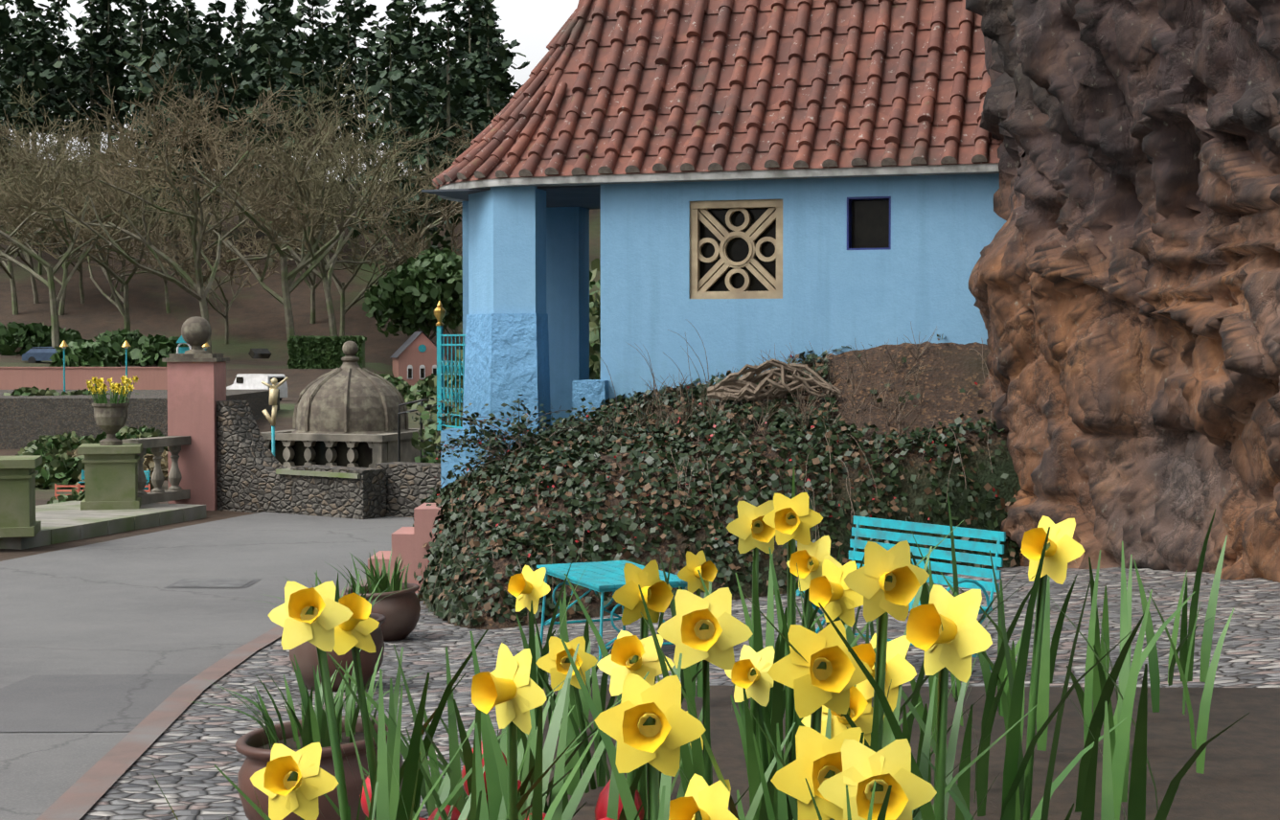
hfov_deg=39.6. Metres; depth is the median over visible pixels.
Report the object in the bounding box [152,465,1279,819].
daffodil planter
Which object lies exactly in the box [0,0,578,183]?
sky
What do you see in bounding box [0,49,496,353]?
bare deciduous trees
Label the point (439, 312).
gate post finial
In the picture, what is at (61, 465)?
garden shrubs
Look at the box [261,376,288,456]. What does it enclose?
gilded statue
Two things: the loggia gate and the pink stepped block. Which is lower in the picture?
the pink stepped block
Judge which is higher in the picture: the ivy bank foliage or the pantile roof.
the pantile roof
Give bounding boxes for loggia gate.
[439,334,465,428]
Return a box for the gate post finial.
[434,300,445,430]
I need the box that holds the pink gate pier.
[161,316,229,510]
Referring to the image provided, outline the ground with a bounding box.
[0,158,600,809]
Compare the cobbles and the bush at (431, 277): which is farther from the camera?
the bush at (431, 277)
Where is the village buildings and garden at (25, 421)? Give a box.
[0,331,447,500]
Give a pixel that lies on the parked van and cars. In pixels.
(247, 381)
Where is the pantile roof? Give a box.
[432,0,1003,189]
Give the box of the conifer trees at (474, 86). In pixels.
[0,0,529,272]
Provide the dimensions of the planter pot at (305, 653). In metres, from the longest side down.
0.931 x 0.818 x 0.702 m
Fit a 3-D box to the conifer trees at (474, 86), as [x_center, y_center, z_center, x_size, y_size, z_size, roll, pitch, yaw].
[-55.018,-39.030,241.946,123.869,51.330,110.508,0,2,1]
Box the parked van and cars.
[14,346,287,401]
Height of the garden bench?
0.777 m
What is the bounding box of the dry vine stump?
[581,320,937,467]
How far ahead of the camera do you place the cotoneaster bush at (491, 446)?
16.35 m
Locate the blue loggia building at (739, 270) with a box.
[421,162,1006,488]
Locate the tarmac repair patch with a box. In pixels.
[0,673,227,731]
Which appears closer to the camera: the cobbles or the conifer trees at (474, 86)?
the cobbles
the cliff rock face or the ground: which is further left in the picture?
the ground
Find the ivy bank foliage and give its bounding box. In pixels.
[412,333,1023,626]
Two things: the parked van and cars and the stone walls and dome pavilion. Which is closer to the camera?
the stone walls and dome pavilion
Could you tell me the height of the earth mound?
2.275 m
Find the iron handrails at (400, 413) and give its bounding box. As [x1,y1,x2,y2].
[397,399,446,462]
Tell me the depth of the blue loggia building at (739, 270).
16.91 m
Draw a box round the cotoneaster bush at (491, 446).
[406,389,631,518]
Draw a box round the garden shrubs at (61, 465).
[0,258,600,503]
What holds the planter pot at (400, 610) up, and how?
on the cobbles
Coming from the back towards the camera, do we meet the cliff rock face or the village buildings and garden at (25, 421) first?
the village buildings and garden at (25, 421)
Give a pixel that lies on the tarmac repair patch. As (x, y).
(85, 703)
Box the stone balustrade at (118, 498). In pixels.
[0,375,205,549]
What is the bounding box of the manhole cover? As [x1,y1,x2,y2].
[163,578,259,588]
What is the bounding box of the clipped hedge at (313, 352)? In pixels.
[286,334,366,368]
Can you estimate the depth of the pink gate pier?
23.59 m
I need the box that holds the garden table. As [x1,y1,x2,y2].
[536,560,687,662]
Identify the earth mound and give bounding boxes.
[418,341,1020,629]
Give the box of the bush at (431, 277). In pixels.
[362,247,462,340]
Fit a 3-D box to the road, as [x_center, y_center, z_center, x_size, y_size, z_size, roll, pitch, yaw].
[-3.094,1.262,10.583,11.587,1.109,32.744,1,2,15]
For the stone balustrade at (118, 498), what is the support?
on the ground
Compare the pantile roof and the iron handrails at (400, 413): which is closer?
the pantile roof
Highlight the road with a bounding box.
[0,511,413,819]
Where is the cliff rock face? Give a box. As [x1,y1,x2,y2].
[965,0,1279,582]
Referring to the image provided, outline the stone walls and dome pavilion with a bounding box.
[216,341,440,519]
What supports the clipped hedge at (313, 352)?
on the ground
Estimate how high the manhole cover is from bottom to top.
0.006 m
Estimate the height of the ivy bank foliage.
2.334 m
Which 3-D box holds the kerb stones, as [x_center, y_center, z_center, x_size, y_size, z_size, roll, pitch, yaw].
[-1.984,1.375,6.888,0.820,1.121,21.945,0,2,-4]
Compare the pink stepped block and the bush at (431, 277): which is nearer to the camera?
the pink stepped block
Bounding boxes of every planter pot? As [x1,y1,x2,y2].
[183,646,424,819]
[246,566,416,691]
[327,548,420,640]
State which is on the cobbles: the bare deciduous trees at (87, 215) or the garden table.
the garden table
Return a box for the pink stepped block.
[367,502,448,593]
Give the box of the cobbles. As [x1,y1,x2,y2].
[79,566,1279,819]
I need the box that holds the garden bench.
[795,515,1005,671]
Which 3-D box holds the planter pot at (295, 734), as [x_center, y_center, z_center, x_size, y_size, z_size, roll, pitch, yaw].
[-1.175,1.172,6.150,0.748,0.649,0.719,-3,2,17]
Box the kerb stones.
[36,577,367,819]

